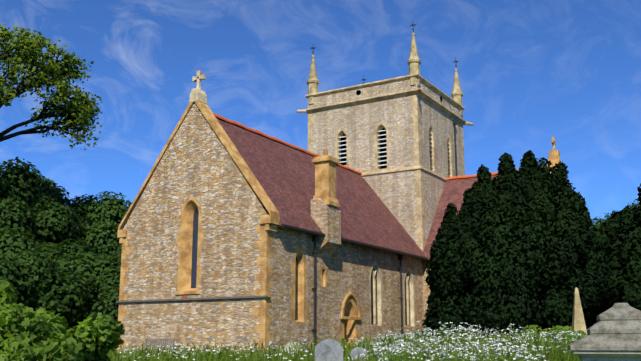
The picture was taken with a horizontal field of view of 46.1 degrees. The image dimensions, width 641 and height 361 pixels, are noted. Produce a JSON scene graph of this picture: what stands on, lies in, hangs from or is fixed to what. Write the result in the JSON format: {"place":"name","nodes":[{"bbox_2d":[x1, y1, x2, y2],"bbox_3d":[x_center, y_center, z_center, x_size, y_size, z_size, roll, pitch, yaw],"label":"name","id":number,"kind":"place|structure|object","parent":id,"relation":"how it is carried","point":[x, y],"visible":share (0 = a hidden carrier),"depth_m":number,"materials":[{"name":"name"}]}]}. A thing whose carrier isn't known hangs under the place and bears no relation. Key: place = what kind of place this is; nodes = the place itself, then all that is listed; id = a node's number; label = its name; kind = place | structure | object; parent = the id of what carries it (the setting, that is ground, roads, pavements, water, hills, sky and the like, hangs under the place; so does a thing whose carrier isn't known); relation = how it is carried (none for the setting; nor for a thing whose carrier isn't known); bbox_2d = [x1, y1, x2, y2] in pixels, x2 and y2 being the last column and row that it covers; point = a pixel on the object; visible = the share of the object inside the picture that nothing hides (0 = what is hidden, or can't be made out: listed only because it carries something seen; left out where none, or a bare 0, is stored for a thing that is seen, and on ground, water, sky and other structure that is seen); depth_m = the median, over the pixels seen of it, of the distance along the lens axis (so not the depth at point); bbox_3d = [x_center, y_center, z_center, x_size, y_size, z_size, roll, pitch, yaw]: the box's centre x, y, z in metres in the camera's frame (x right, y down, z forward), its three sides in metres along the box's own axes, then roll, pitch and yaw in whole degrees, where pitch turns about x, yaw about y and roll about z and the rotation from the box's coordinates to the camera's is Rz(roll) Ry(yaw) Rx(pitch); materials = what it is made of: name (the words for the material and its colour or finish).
{"place":"outdoors","nodes":[
{"label":"outdoors","id":0,"kind":"place"},
{"bbox_2d":[0,157,88,248],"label":"dark tree","id":1,"kind":"object","parent":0,"point":[41,216],"depth_m":43.97,"materials":[{"name":"green plant"}]},
{"bbox_2d":[0,24,102,150],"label":"tall tree","id":2,"kind":"object","parent":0,"point":[26,48],"depth_m":47.20,"materials":[{"name":"green plant"}]},
{"bbox_2d":[25,176,95,220],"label":"dark tree","id":3,"kind":"object","parent":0,"point":[45,197],"depth_m":51.54,"materials":[{"name":"green plant"}]},
{"bbox_2d":[118,102,273,354],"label":"church gable","id":4,"kind":"structure","parent":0,"point":[198,163],"depth_m":29.04,"materials":[{"name":"beige stone"}]},
{"bbox_2d":[0,0,640,224],"label":"sky","id":5,"kind":"structure","parent":0,"point":[531,72],"materials":[{"name":"blue"}]},
{"bbox_2d":[106,331,584,360],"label":"grass","id":6,"kind":"structure","parent":0,"point":[222,355],"depth_m":17.43,"materials":[{"name":"green plant"}]},
{"bbox_2d":[272,225,423,352],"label":"church chancel walls","id":7,"kind":"structure","parent":0,"point":[347,265],"depth_m":31.29,"materials":[{"name":"beige stone"}]},
{"bbox_2d":[116,70,428,355],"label":"church dressings","id":8,"kind":"structure","parent":7,"relation":"attached to","point":[325,213],"depth_m":30.11,"materials":[{"name":"beige stone"}]},
{"bbox_2d":[213,113,518,259],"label":"church roofs","id":9,"kind":"structure","parent":7,"relation":"on","point":[283,172],"depth_m":34.47,"materials":[{"name":"red tile"}]},
{"bbox_2d":[112,321,587,360],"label":"cow parsley","id":10,"kind":"object","parent":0,"point":[459,345],"depth_m":14.89,"materials":[{"name":"white plant"}]},
{"bbox_2d":[308,78,464,319],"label":"church tower","id":11,"kind":"structure","parent":0,"point":[396,192],"depth_m":42.09,"materials":[{"name":"beige stone"}]},
{"bbox_2d":[297,24,472,250],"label":"church tower dressings","id":12,"kind":"structure","parent":11,"relation":"attached to","point":[413,63],"depth_m":42.17,"materials":[{"name":"beige stone"}]},
{"bbox_2d":[424,136,560,317],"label":"trim","id":13,"kind":"structure","parent":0,"point":[554,156],"depth_m":39.77,"materials":[{"name":"beige stone"}]},
{"bbox_3d":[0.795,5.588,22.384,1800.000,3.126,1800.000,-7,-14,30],"label":"ground","id":14,"kind":"structure","parent":0,"visible":0},
{"bbox_2d":[0,301,77,360],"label":"shrub","id":15,"kind":"object","parent":14,"relation":"on","point":[22,338],"visible":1,"depth_m":9.53,"materials":[{"name":"green plant"}]},
{"bbox_2d":[0,225,101,327],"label":"tree","id":16,"kind":"object","parent":14,"relation":"on","point":[16,262],"depth_m":34.97,"materials":[{"name":"green plant"}]},
{"bbox_2d":[0,278,124,360],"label":"shrub","id":17,"kind":"object","parent":14,"relation":"on","point":[87,336],"depth_m":11.47,"materials":[{"name":"green plant"}]},
{"bbox_2d":[36,238,101,331],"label":"tree","id":18,"kind":"object","parent":14,"relation":"on","point":[53,250],"depth_m":40.57,"materials":[{"name":"green plant"}]},
{"bbox_2d":[52,252,120,327],"bbox_3d":[-11.529,6.676,40.079,8.722,5.671,7.205,-7,-14,30],"label":"tree","id":19,"kind":"object","parent":14,"relation":"on","point":[110,293],"depth_m":38.21,"materials":[{"name":"green plant"}]},
{"bbox_2d":[67,191,131,259],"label":"dark tree","id":20,"kind":"object","parent":14,"relation":"on","point":[114,248],"depth_m":49.28,"materials":[{"name":"green plant"}]},
{"bbox_2d":[144,339,181,352],"bbox_3d":[-5.823,6.318,27.943,1.450,0.900,0.520,-7,-14,30],"label":"bench","id":21,"kind":"object","parent":14,"relation":"on","point":[168,342],"visible":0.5,"depth_m":27.76,"materials":[{"name":"grey wood"}]},
{"bbox_2d":[280,342,306,353],"bbox_3d":[-0.843,5.577,23.548,0.850,1.020,0.140,-1,-10,3],"label":"headstone","id":22,"kind":"object","parent":14,"relation":"on","point":[288,344],"visible":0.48,"depth_m":23.55,"materials":[{"name":"beige stone"}]},
{"bbox_2d":[315,339,342,360],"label":"headstone","id":23,"kind":"object","parent":14,"relation":"on","point":[328,350],"visible":1,"depth_m":16.69,"materials":[{"name":"grey stone"}]},
{"bbox_2d":[350,347,366,360],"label":"headstone","id":24,"kind":"object","parent":14,"relation":"on","point":[356,351],"visible":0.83,"depth_m":20.16,"materials":[{"name":"grey stone"}]},
{"bbox_2d":[421,150,612,340],"bbox_3d":[7.795,3.254,30.945,7.496,9.583,7.341,-7,-14,30],"label":"yew","id":25,"kind":"object","parent":14,"relation":"on","point":[457,232],"depth_m":28.72,"materials":[{"name":"green plant"}]},
{"bbox_2d":[515,325,586,345],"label":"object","id":26,"kind":"object","parent":14,"relation":"on","point":[561,329],"visible":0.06,"depth_m":24.08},
{"bbox_2d":[572,287,586,333],"bbox_3d":[8.473,4.903,24.715,0.720,2.791,0.720,-1,-11,6],"label":"obelisk monument","id":27,"kind":"object","parent":14,"relation":"on","point":[578,321],"visible":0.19,"depth_m":24.68,"materials":[{"name":"beige stone"}]},
{"bbox_2d":[586,210,620,327],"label":"tree","id":28,"kind":"object","parent":14,"relation":"on","point":[602,229],"depth_m":41.43,"materials":[{"name":"green plant"}]},
{"bbox_2d":[568,303,640,360],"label":"chest tomb","id":29,"kind":"object","parent":14,"relation":"on","point":[614,332],"visible":1,"depth_m":12.90,"materials":[{"name":"grey stone"}]},
{"bbox_2d":[591,183,640,324],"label":"tree","id":30,"kind":"object","parent":14,"relation":"on","point":[628,224],"depth_m":34.63,"materials":[{"name":"green plant"}]},
{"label":"tree trunk","id":31,"kind":"object","parent":14,"relation":"on","visible":0},
{"bbox_2d":[588,199,639,236],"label":"tree","id":32,"kind":"object","parent":31,"relation":"on","point":[597,224],"visible":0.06,"depth_m":69.71,"materials":[{"name":"green plant"}]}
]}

